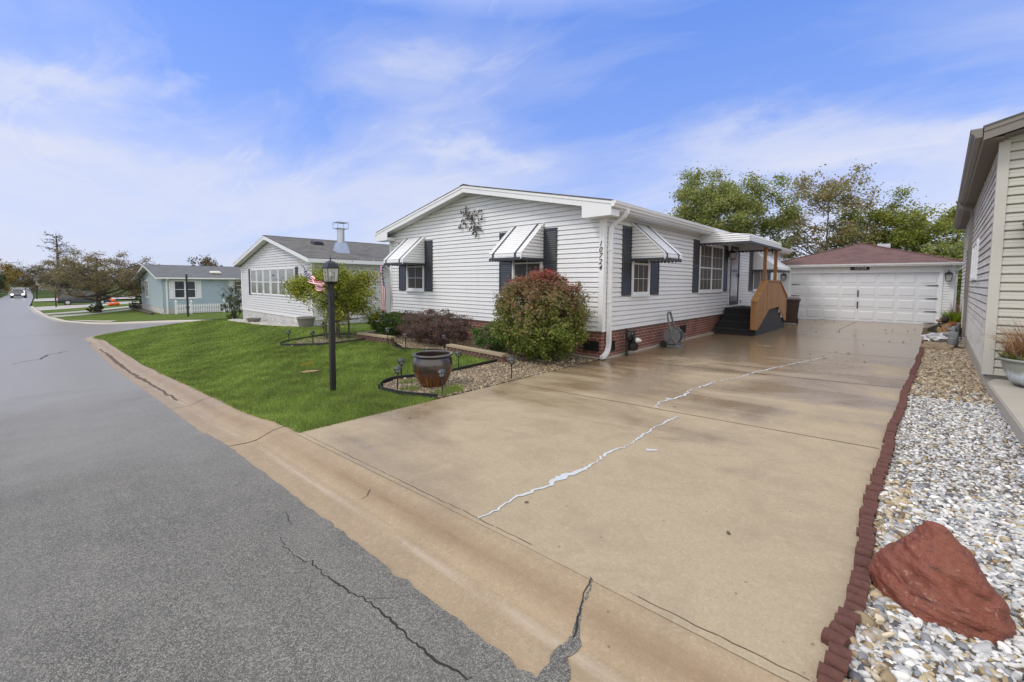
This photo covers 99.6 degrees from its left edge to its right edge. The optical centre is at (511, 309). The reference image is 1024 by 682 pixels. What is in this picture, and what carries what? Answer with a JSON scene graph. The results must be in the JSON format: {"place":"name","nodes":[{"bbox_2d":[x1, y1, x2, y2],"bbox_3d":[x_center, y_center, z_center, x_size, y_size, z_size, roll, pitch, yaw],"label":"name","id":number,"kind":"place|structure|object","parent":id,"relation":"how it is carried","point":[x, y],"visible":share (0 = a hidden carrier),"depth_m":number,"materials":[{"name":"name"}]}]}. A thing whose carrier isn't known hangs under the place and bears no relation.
{"place":"outdoors","nodes":[
{"label":"outdoors","id":0,"kind":"place"},
{"bbox_2d":[32,302,90,306],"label":"lawn","id":1,"kind":"structure","parent":0,"point":[39,304],"depth_m":55.47,"materials":[{"name":"plant"}]},
{"bbox_2d":[17,231,89,296],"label":"tree","id":2,"kind":"object","parent":1,"relation":"on","point":[64,255],"visible":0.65,"depth_m":59.42,"materials":[{"name":"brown plant"}]},
{"bbox_2d":[41,304,131,312],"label":"lawn","id":3,"kind":"structure","parent":0,"point":[73,309],"depth_m":45.03,"materials":[{"name":"green plant"}]},
{"bbox_2d":[44,306,128,314],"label":"driveway","id":4,"kind":"structure","parent":0,"point":[86,310],"depth_m":41.79,"materials":[{"name":"concrete"}]},
{"bbox_2d":[34,295,138,300],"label":"driveway","id":5,"kind":"structure","parent":0,"point":[47,299],"depth_m":75.14,"materials":[{"name":"concrete"}]},
{"bbox_2d":[35,301,138,309],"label":"driveway","id":6,"kind":"structure","parent":0,"point":[64,307],"depth_m":50.54,"materials":[{"name":"grey concrete"}]},
{"bbox_2d":[57,291,110,304],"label":"parked car","id":7,"kind":"object","parent":6,"relation":"on","point":[65,300],"visible":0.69,"depth_m":54.15,"materials":[{"name":"grey paint"}]},
{"bbox_2d":[52,309,132,316],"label":"driveway","id":8,"kind":"structure","parent":0,"point":[89,313],"depth_m":38.77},
{"bbox_2d":[56,309,242,321],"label":"lawn","id":9,"kind":"structure","parent":0,"point":[126,315],"depth_m":33.05,"materials":[{"name":"green plant"}]},
{"bbox_2d":[30,245,159,312],"bbox_3d":[-38.404,-2.688,39.662,8.276,6.172,8.157,1,4,10],"label":"tree","id":10,"kind":"object","parent":9,"relation":"on","point":[101,285],"visible":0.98,"depth_m":39.11,"materials":[{"name":"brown plant"}]},
{"bbox_2d":[174,299,241,313],"bbox_3d":[-25.153,-0.346,36.909,0.180,1.160,5.780,4,5,43],"label":"picket fence","id":11,"kind":"object","parent":9,"relation":"on","point":[191,305],"visible":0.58,"depth_m":35.90,"materials":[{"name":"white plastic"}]},
{"bbox_2d":[218,278,241,318],"bbox_3d":[-18.342,-0.897,29.450,3.182,3.004,3.257,-2,4,-30],"label":"bush","id":12,"kind":"object","parent":9,"relation":"on","point":[234,285],"visible":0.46,"depth_m":29.22,"materials":[{"name":"green plant"}]},
{"bbox_2d":[220,286,242,318],"bbox_3d":[-16.553,-0.450,25.702,1.225,2.001,1.397,0,4,-9],"label":"bush","id":13,"kind":"object","parent":9,"relation":"on","point":[237,303],"visible":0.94,"depth_m":25.55,"materials":[{"name":"green plant"}]},
{"bbox_2d":[0,287,539,681],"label":"street","id":14,"kind":"structure","parent":0,"point":[145,536],"depth_m":2.45,"materials":[{"name":"grey asphalt"}]},
{"bbox_2d":[9,290,26,297],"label":"car","id":15,"kind":"object","parent":14,"relation":"on","point":[18,293],"visible":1,"depth_m":79.42,"materials":[{"name":"grey paint"}]},
{"bbox_2d":[93,318,490,432],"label":"lawn","id":16,"kind":"structure","parent":0,"point":[362,325],"depth_m":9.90,"materials":[{"name":"green plant"}]},
{"bbox_2d":[96,320,370,370],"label":"grass","id":17,"kind":"structure","parent":16,"relation":"on","point":[263,331],"depth_m":15.73,"materials":[{"name":"green plant"}]},
{"bbox_2d":[296,316,315,327],"bbox_3d":[-8.158,0.484,17.158,0.720,0.420,0.720,4,5,43],"label":"planter pot","id":18,"kind":"object","parent":16,"relation":"on","point":[305,321],"visible":0.91,"depth_m":16.93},
{"bbox_2d":[280,333,364,345],"bbox_3d":[-5.347,0.894,12.339,2.517,0.337,1.714,4,5,43],"label":"bed edging","id":19,"kind":"object","parent":16,"relation":"on","point":[309,344],"visible":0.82,"depth_m":11.90,"materials":[{"name":"black plastic"}]},
{"bbox_2d":[288,334,357,345],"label":"river gravel","id":20,"kind":"structure","parent":16,"relation":"on","point":[344,339],"depth_m":12.39,"materials":[{"name":"gravel"}]},
{"bbox_2d":[322,256,338,391],"bbox_3d":[-2.862,0.240,6.872,0.196,2.200,0.196,4,5,43],"label":"lamp post","id":21,"kind":"object","parent":16,"relation":"on","point":[333,265],"visible":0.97,"depth_m":6.84,"materials":[{"name":"black metal"}]},
{"bbox_2d":[297,260,327,298],"bbox_3d":[-3.263,-0.490,7.075,1.034,0.666,0.172,4,5,43],"label":"flag","id":22,"kind":"object","parent":21,"relation":"attached to","point":[318,284],"visible":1,"depth_m":6.92,"materials":[{"name":"multicoloured fabric"}]},
{"bbox_2d":[357,332,395,343],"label":"retaining wall","id":23,"kind":"structure","parent":16,"relation":"on","point":[380,338],"depth_m":11.62,"materials":[{"name":"stone"}]},
{"bbox_2d":[379,359,496,399],"bbox_3d":[-1.291,1.151,7.719,1.458,0.196,3.089,1,4,17],"label":"bed edging","id":24,"kind":"object","parent":16,"relation":"on","point":[429,395],"visible":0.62,"depth_m":7.19,"materials":[{"name":"black plastic"}]},
{"bbox_2d":[411,348,492,367],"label":"grass","id":25,"kind":"structure","parent":16,"relation":"on","point":[462,362],"depth_m":8.97,"materials":[{"name":"plant"}]},
{"bbox_2d":[446,344,507,362],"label":"retaining wall","id":26,"kind":"structure","parent":16,"relation":"on","point":[485,354],"depth_m":9.18,"materials":[{"name":"stone"}]},
{"bbox_2d":[357,331,599,398],"bbox_3d":[-2.556,0.983,10.247,8.040,0.102,4.430,4,5,43],"label":"gravel bed","id":27,"kind":"object","parent":16,"relation":"on","point":[503,374],"visible":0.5,"depth_m":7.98,"materials":[{"name":"beige gravel"}]},
{"bbox_2d":[365,310,421,334],"bbox_3d":[-3.520,0.391,13.022,2.602,0.829,1.388,4,5,43],"label":"bush","id":28,"kind":"object","parent":27,"relation":"on","point":[396,320],"visible":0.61,"depth_m":12.65,"materials":[{"name":"green plant"}]},
{"bbox_2d":[397,342,446,350],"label":"river gravel","id":29,"kind":"structure","parent":27,"relation":"on","point":[423,344],"depth_m":10.85,"materials":[{"name":"gravel"}]},
{"bbox_2d":[412,350,452,386],"bbox_3d":[-1.249,0.927,6.821,0.637,0.507,0.637,4,5,43],"label":"planter pot","id":30,"kind":"object","parent":27,"relation":"on","point":[427,365],"visible":0.98,"depth_m":6.59,"materials":[{"name":"ceramic"}]},
{"bbox_2d":[393,308,477,345],"bbox_3d":[-2.035,0.452,11.301,2.875,1.032,1.726,4,5,43],"label":"bush","id":31,"kind":"object","parent":27,"relation":"on","point":[433,318],"visible":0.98,"depth_m":10.81,"materials":[{"name":"purple plant"}]},
{"bbox_2d":[430,381,464,395],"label":"weeds","id":32,"kind":"object","parent":27,"relation":"on","point":[450,387],"visible":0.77,"depth_m":6.33,"materials":[{"name":"plant"}]},
{"bbox_2d":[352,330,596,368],"bbox_3d":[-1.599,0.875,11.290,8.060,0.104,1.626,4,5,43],"label":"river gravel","id":33,"kind":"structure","parent":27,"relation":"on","point":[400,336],"depth_m":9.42,"materials":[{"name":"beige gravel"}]},
{"bbox_2d":[470,320,509,351],"bbox_3d":[-0.315,0.628,10.104,1.487,0.765,1.357,1,4,12],"label":"bush","id":34,"kind":"object","parent":27,"relation":"on","point":[481,340],"visible":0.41,"depth_m":9.87,"materials":[{"name":"green plant"}]},
{"bbox_2d":[489,265,594,362],"bbox_3d":[0.589,0.198,8.985,2.374,2.216,2.038,4,5,43],"label":"bush","id":35,"kind":"object","parent":27,"relation":"on","point":[531,325],"visible":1,"depth_m":8.46,"materials":[{"name":"green plant"}]},
{"bbox_2d":[0,280,958,419],"bbox_3d":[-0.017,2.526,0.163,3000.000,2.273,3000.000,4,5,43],"label":"ground","id":36,"kind":"structure","parent":0,"point":[42,294],"depth_m":85.70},
{"bbox_2d":[0,258,26,291],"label":"tree","id":37,"kind":"object","parent":36,"relation":"on","point":[6,267],"visible":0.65,"depth_m":119.42,"materials":[{"name":"green plant"}]},
{"bbox_2d":[6,264,51,287],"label":"tree","id":38,"kind":"object","parent":36,"relation":"on","point":[24,282],"visible":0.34,"depth_m":146.07,"materials":[{"name":"green plant"}]},
{"bbox_2d":[21,265,70,292],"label":"tree","id":39,"kind":"object","parent":36,"relation":"on","point":[41,277],"visible":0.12,"depth_m":111.18,"materials":[{"name":"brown plant"}]},
{"bbox_2d":[42,263,108,292],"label":"tree","id":40,"kind":"object","parent":36,"relation":"on","point":[72,284],"visible":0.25,"depth_m":88.68,"materials":[{"name":"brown plant"}]},
{"bbox_2d":[28,306,200,323],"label":"kerb","id":41,"kind":"structure","parent":36,"relation":"on","point":[132,322],"depth_m":30.04,"materials":[{"name":"grey concrete"}]},
{"bbox_2d":[115,262,158,292],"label":"tree","id":42,"kind":"object","parent":36,"relation":"on","point":[132,274],"visible":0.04,"depth_m":87.64,"materials":[{"name":"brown plant"}]},
{"bbox_2d":[134,264,241,313],"bbox_3d":[-26.741,-1.982,45.465,12.700,4.994,18.304,4,5,43],"label":"mobile home","id":43,"kind":"object","parent":36,"relation":"on","point":[165,288],"visible":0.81,"depth_m":37.48,"materials":[{"name":"blue"}]},
{"bbox_2d":[173,280,185,298],"bbox_3d":[-27.576,-1.690,35.921,0.080,1.550,0.850,4,5,43],"label":"window","id":44,"kind":"structure","parent":43,"relation":"in","point":[179,286],"depth_m":35.93,"materials":[{"name":"white glass"}]},
{"bbox_2d":[188,280,196,298],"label":"window","id":45,"kind":"structure","parent":43,"relation":"in","point":[192,292],"depth_m":36.55,"materials":[{"name":"white glass"}]},
{"bbox_2d":[188,255,222,265],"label":"tree","id":46,"kind":"object","parent":36,"relation":"on","point":[205,261],"visible":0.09,"depth_m":87.87,"materials":[{"name":"green plant"}]},
{"bbox_2d":[233,221,390,325],"bbox_3d":[-6.910,-1.810,26.524,10.350,5.348,15.043,4,5,43],"label":"mobile home","id":47,"kind":"object","parent":36,"relation":"on","point":[262,260],"visible":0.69,"depth_m":20.61,"materials":[{"name":"white plastic"}]},
{"bbox_2d":[250,269,256,293],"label":"window","id":48,"kind":"structure","parent":47,"relation":"in","point":[253,281],"depth_m":23.10,"materials":[{"name":"white glass"}]},
{"bbox_2d":[256,269,262,294],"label":"window","id":49,"kind":"structure","parent":47,"relation":"in","point":[259,272],"depth_m":22.42,"materials":[{"name":"clear glass"}]},
{"bbox_2d":[263,269,270,294],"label":"window","id":50,"kind":"structure","parent":47,"relation":"in","point":[266,272],"depth_m":21.73,"materials":[{"name":"white glass"}]},
{"bbox_2d":[270,268,277,295],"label":"window","id":51,"kind":"structure","parent":47,"relation":"in","point":[274,279],"depth_m":21.01,"materials":[{"name":"white glass"}]},
{"bbox_2d":[278,268,285,295],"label":"window","id":52,"kind":"structure","parent":47,"relation":"in","point":[281,271],"depth_m":20.36,"materials":[{"name":"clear glass"}]},
{"bbox_2d":[286,268,294,296],"bbox_3d":[-10.046,-1.257,19.636,0.930,1.300,0.055,4,5,43],"label":"window","id":53,"kind":"structure","parent":47,"relation":"in","point":[288,270],"depth_m":19.70,"materials":[{"name":"clear glass"}]},
{"bbox_2d":[85,322,809,681],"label":"kerb","id":54,"kind":"structure","parent":36,"relation":"on","point":[537,614],"depth_m":2.28,"materials":[{"name":"concrete"}]},
{"bbox_2d":[374,184,792,359],"bbox_3d":[4.559,-1.500,17.197,10.055,4.319,17.247,4,5,43],"label":"mobile home","id":55,"kind":"object","parent":36,"relation":"on","point":[642,271],"visible":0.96,"depth_m":11.30,"materials":[{"name":"white plastic"}]},
{"bbox_2d":[380,265,389,313],"bbox_3d":[-4.348,-0.727,14.648,0.448,1.709,0.193,2,4,27],"label":"flag","id":56,"kind":"object","parent":55,"relation":"attached to","point":[383,292],"visible":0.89,"depth_m":14.65,"materials":[{"name":"multicoloured fabric"}]},
{"bbox_2d":[406,264,424,291],"bbox_3d":[-3.046,-1.342,13.581,0.970,1.530,0.080,4,5,43],"label":"window","id":57,"kind":"structure","parent":55,"relation":"in","point":[414,273],"depth_m":13.61,"materials":[{"name":"glass"}]},
{"bbox_2d":[458,207,482,237],"bbox_3d":[-1.123,-2.384,11.684,1.003,0.909,0.042,4,5,43],"label":"wall art","id":58,"kind":"object","parent":55,"relation":"attached to","point":[472,220],"depth_m":11.63,"materials":[{"name":"grey metal"}]},
{"bbox_2d":[512,259,542,287],"bbox_3d":[0.354,-1.116,10.432,0.990,1.530,0.080,4,5,43],"label":"window","id":59,"kind":"structure","parent":55,"relation":"in","point":[519,267],"depth_m":10.51,"materials":[{"name":"glass"}]},
{"bbox_2d":[630,260,650,296],"bbox_3d":[3.061,-1.070,10.227,0.080,1.500,0.920,4,5,43],"label":"window","id":60,"kind":"structure","parent":55,"relation":"in","point":[640,284],"depth_m":10.25,"materials":[{"name":"glass"}]},
{"bbox_2d":[698,244,723,292],"bbox_3d":[6.362,-1.313,13.772,0.080,1.530,2.220,4,5,43],"label":"window","id":61,"kind":"structure","parent":55,"relation":"in","point":[711,264],"depth_m":13.73,"materials":[{"name":"glass"}]},
{"bbox_2d":[729,246,739,304],"bbox_3d":[7.986,-1.234,15.513,0.085,2.050,1.030,4,5,43],"label":"storm door","id":62,"kind":"structure","parent":55,"relation":"in","point":[735,264],"depth_m":15.54,"materials":[{"name":"white glass"}]},
{"bbox_2d":[752,271,767,291],"bbox_3d":[10.403,-1.432,18.126,0.080,1.300,2.240,4,5,43],"label":"window","id":63,"kind":"structure","parent":55,"relation":"in","point":[757,276],"depth_m":17.80,"materials":[{"name":"glass"}]},
{"bbox_2d":[660,161,808,258],"bbox_3d":[16.347,-5.677,32.645,10.051,10.827,10.753,4,5,43],"label":"tree","id":64,"kind":"object","parent":36,"relation":"on","point":[710,203],"visible":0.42,"depth_m":30.77,"materials":[{"name":"green plant"}]},
{"bbox_2d":[767,159,887,273],"bbox_3d":[23.586,-5.581,32.527,7.394,10.755,7.562,4,5,43],"label":"tree","id":65,"kind":"object","parent":36,"relation":"on","point":[829,193],"visible":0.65,"depth_m":31.39,"materials":[{"name":"green plant"}]},
{"bbox_2d":[822,180,941,252],"bbox_3d":[27.575,-4.809,32.797,6.898,9.205,6.496,4,5,43],"label":"tree","id":66,"kind":"object","parent":36,"relation":"on","point":[891,220],"visible":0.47,"depth_m":30.98,"materials":[{"name":"green plant"}]},
{"bbox_2d":[885,201,964,289],"bbox_3d":[31.553,-4.332,31.421,8.495,8.516,7.900,-2,4,-33],"label":"tree","id":67,"kind":"object","parent":36,"relation":"on","point":[939,229],"visible":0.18,"depth_m":30.81,"materials":[{"name":"green plant"}]},
{"bbox_2d":[918,219,965,311],"bbox_3d":[27.470,-2.486,24.815,7.105,5.982,4.741,4,5,43],"label":"tree","id":68,"kind":"object","parent":36,"relation":"on","point":[956,253],"visible":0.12,"depth_m":26.02,"materials":[{"name":"green plant"}]},
{"bbox_2d":[915,341,986,386],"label":"tan pebbles","id":69,"kind":"object","parent":36,"relation":"on","point":[954,365],"visible":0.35,"depth_m":7.54,"materials":[{"name":"beige gravel"}]},
{"bbox_2d":[921,342,952,350],"bbox_3d":[10.048,0.884,10.247,0.238,0.242,0.567,-2,4,-27],"label":"rock","id":70,"kind":"object","parent":69,"relation":"on","point":[933,345],"visible":0.73,"depth_m":10.19,"materials":[{"name":"stone"}]},
{"bbox_2d":[921,332,961,342],"bbox_3d":[11.932,0.792,12.044,0.831,0.344,0.599,4,5,43],"label":"rock","id":71,"kind":"object","parent":69,"relation":"on","point":[936,337],"visible":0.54,"depth_m":11.97,"materials":[{"name":"white stone"}]},
{"bbox_2d":[936,315,961,338],"bbox_3d":[12.961,0.510,12.732,0.851,0.736,0.362,1,4,13],"label":"dog figurine","id":72,"kind":"object","parent":69,"relation":"on","point":[943,319],"visible":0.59,"depth_m":12.71,"materials":[{"name":"stone"}]},
{"bbox_2d":[938,300,962,326],"bbox_3d":[14.095,0.221,13.690,0.985,1.220,0.968,1,4,16],"label":"plant","id":73,"kind":"object","parent":69,"relation":"on","point":[954,317],"visible":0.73,"depth_m":13.63,"materials":[{"name":"plant"}]},
{"bbox_2d":[942,323,959,346],"bbox_3d":[10.811,0.650,10.667,0.514,0.672,0.278,-3,5,-39],"label":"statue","id":74,"kind":"object","parent":69,"relation":"on","point":[952,334],"visible":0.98,"depth_m":10.55,"materials":[{"name":"grey stone"}]},
{"bbox_2d":[953,112,1023,385],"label":"mobile home","id":75,"kind":"object","parent":36,"relation":"on","point":[989,215],"visible":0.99,"depth_m":5.98,"materials":[{"name":"beige plastic"}]},
{"bbox_2d":[970,239,979,279],"bbox_3d":[9.760,-1.035,9.121,0.055,0.800,1.800,4,5,45],"label":"window","id":76,"kind":"structure","parent":75,"relation":"in","point":[975,247],"depth_m":9.08,"materials":[{"name":"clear glass"}]},
{"bbox_2d":[0,0,1023,280],"label":"sky","id":77,"kind":"structure","parent":0,"point":[168,132],"materials":[{"name":"blue"}]},
{"bbox_2d":[296,318,928,681],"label":"driveway","id":78,"kind":"structure","parent":0,"point":[622,475],"depth_m":3.59,"materials":[{"name":"beige concrete"}]},
{"bbox_2d":[625,328,640,355],"bbox_3d":[2.704,0.721,9.604,0.265,0.640,0.490,4,5,43],"label":"gas meter","id":79,"kind":"object","parent":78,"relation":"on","point":[632,341],"visible":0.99,"depth_m":9.55,"materials":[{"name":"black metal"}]},
{"bbox_2d":[660,311,684,347],"bbox_3d":[4.075,0.490,10.931,0.521,0.909,0.540,3,4,35],"label":"hose reel","id":80,"kind":"object","parent":78,"relation":"on","point":[673,336],"visible":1,"depth_m":10.81,"materials":[{"name":"grey plastic"}]},
{"bbox_2d":[714,247,787,335],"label":"porch steps","id":81,"kind":"structure","parent":78,"relation":"on","point":[760,315],"depth_m":14.04,"materials":[{"name":"brown wood"}]},
{"bbox_2d":[782,297,800,323],"bbox_3d":[11.341,0.014,17.642,0.680,1.090,0.786,3,4,33],"label":"garbage can","id":82,"kind":"object","parent":78,"relation":"on","point":[792,306],"visible":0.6,"depth_m":17.33,"materials":[{"name":"plastic"}]},
{"bbox_2d":[817,672,835,681],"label":"edging block","id":83,"kind":"object","parent":78,"relation":"on","point":[821,677],"depth_m":1.50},
{"bbox_2d":[816,661,844,681],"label":"edging block","id":84,"kind":"object","parent":78,"relation":"on","point":[832,673],"depth_m":1.54,"materials":[{"name":"red concrete"}]},
{"bbox_2d":[821,627,849,647],"bbox_3d":[1.270,1.316,1.700,0.062,0.096,0.075,-5,4,-32],"label":"edging block","id":85,"kind":"object","parent":78,"relation":"on","point":[828,634],"depth_m":1.69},
{"bbox_2d":[824,650,848,677],"bbox_3d":[1.190,1.320,1.592,0.069,0.096,0.062,6,9,43],"label":"edging block","id":86,"kind":"object","parent":78,"relation":"on","point":[836,662],"depth_m":1.57,"materials":[{"name":"red concrete"}]},
{"bbox_2d":[828,641,851,663],"bbox_3d":[1.239,1.318,1.638,0.068,0.089,0.062,3,3,40],"label":"edging block","id":87,"kind":"object","parent":78,"relation":"on","point":[840,650],"depth_m":1.62,"materials":[{"name":"red concrete"}]},
{"bbox_2d":[828,620,855,639],"bbox_3d":[1.323,1.323,1.742,0.062,0.099,0.074,3,5,-31],"label":"edging block","id":88,"kind":"object","parent":78,"relation":"on","point":[835,626],"depth_m":1.73,"materials":[{"name":"red concrete"}]},
{"bbox_2d":[834,612,855,632],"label":"edging block","id":89,"kind":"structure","parent":78,"relation":"on","point":[847,622],"depth_m":1.77,"materials":[{"name":"red concrete"}]},
{"bbox_2d":[837,606,860,626],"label":"edging block","id":90,"kind":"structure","parent":78,"relation":"on","point":[849,613],"depth_m":1.81,"materials":[{"name":"red concrete"}]},
{"bbox_2d":[843,600,864,611],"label":"edging block","id":91,"kind":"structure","parent":78,"relation":"on","point":[851,606],"depth_m":1.86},
{"bbox_2d":[846,591,865,607],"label":"edging block","id":92,"kind":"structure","parent":78,"relation":"on","point":[856,599],"depth_m":1.90,"materials":[{"name":"red concrete"}]},
{"bbox_2d":[846,584,867,600],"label":"edging block","id":93,"kind":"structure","parent":78,"relation":"on","point":[857,591],"depth_m":1.95,"materials":[{"name":"concrete"}]},
{"bbox_2d":[849,576,869,594],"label":"edging block","id":94,"kind":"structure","parent":78,"relation":"on","point":[859,583],"depth_m":2.00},
{"bbox_2d":[851,570,869,582],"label":"edging block","id":95,"kind":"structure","parent":78,"relation":"on","point":[861,576],"depth_m":2.05,"materials":[{"name":"brick"}]},
{"bbox_2d":[854,556,869,568],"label":"edging block","id":96,"kind":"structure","parent":78,"relation":"on","point":[861,562],"depth_m":2.15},
{"bbox_2d":[854,565,870,578],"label":"edging block","id":97,"kind":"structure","parent":78,"relation":"on","point":[862,570],"depth_m":2.10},
{"bbox_2d":[855,546,871,558],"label":"edging block","id":98,"kind":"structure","parent":78,"relation":"on","point":[863,552],"depth_m":2.25,"materials":[{"name":"brick"}]},
{"bbox_2d":[856,541,873,555],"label":"edging block","id":99,"kind":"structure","parent":78,"relation":"on","point":[865,546],"depth_m":2.30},
{"bbox_2d":[859,532,875,543],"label":"edging block","id":100,"kind":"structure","parent":78,"relation":"on","point":[867,536],"depth_m":2.39,"materials":[{"name":"brick"}]},
{"bbox_2d":[922,322,940,334],"bbox_3d":[15.288,0.619,15.448,4.857,0.215,0.380,-3,5,-39],"label":"timber edging","id":101,"kind":"object","parent":78,"relation":"on","point":[929,329],"visible":0.5,"depth_m":14.48,"materials":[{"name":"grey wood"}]},
{"bbox_2d":[778,243,962,324],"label":"garage","id":102,"kind":"structure","parent":0,"point":[859,279],"depth_m":18.80,"materials":[{"name":"white"}]},
{"bbox_2d":[791,272,939,324],"bbox_3d":[15.216,-0.574,19.052,5.040,2.102,0.089,4,5,43],"label":"garage door","id":103,"kind":"structure","parent":102,"relation":"in","point":[860,293],"depth_m":18.79,"materials":[{"name":"white metal"}]},
{"bbox_2d":[842,478,1023,681],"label":"white gravel","id":104,"kind":"structure","parent":0,"point":[911,654],"depth_m":1.88,"materials":[{"name":"white gravel"}]},
{"bbox_2d":[847,383,1023,681],"bbox_3d":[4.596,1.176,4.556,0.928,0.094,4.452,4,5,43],"label":"white gravel","id":105,"kind":"structure","parent":0,"point":[952,418],"depth_m":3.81,"materials":[{"name":"white gravel"}]},
{"bbox_2d":[868,520,1016,643],"bbox_3d":[1.898,1.193,1.915,0.491,0.420,0.445,4,5,43],"label":"boulder","id":106,"kind":"object","parent":105,"relation":"on","point":[926,571],"visible":0.74,"depth_m":1.84,"materials":[{"name":"red stone"}]},
{"bbox_2d":[908,380,994,403],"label":"tan pebbles","id":107,"kind":"object","parent":105,"relation":"on","point":[938,388],"visible":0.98,"depth_m":5.72,"materials":[{"name":"beige gravel"}]},
{"bbox_2d":[986,379,1023,455],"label":"walkway","id":108,"kind":"structure","parent":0,"point":[1007,396],"depth_m":4.84,"materials":[{"name":"beige concrete"}]},
{"bbox_2d":[976,315,1023,387],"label":"planter pot","id":109,"kind":"object","parent":108,"relation":"on","point":[1011,358],"visible":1,"depth_m":5.48,"materials":[{"name":"ceramic"}]},
{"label":"gravel bed","id":110,"kind":"structure","parent":0,"visible":0},
{"bbox_2d":[272,255,388,338],"bbox_3d":[-5.295,-0.287,12.437,3.100,2.490,3.120,4,5,43],"label":"tree","id":111,"kind":"object","parent":110,"relation":"on","point":[347,298],"visible":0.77,"depth_m":12.11,"materials":[{"name":"green plant"}]},
{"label":"gravel bed","id":112,"kind":"structure","parent":0,"visible":0},
{"bbox_2d":[228,319,313,326],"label":"white stones","id":113,"kind":"object","parent":112,"relation":"on","point":[264,323],"visible":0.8,"depth_m":20.35,"materials":[{"name":"white stone"}]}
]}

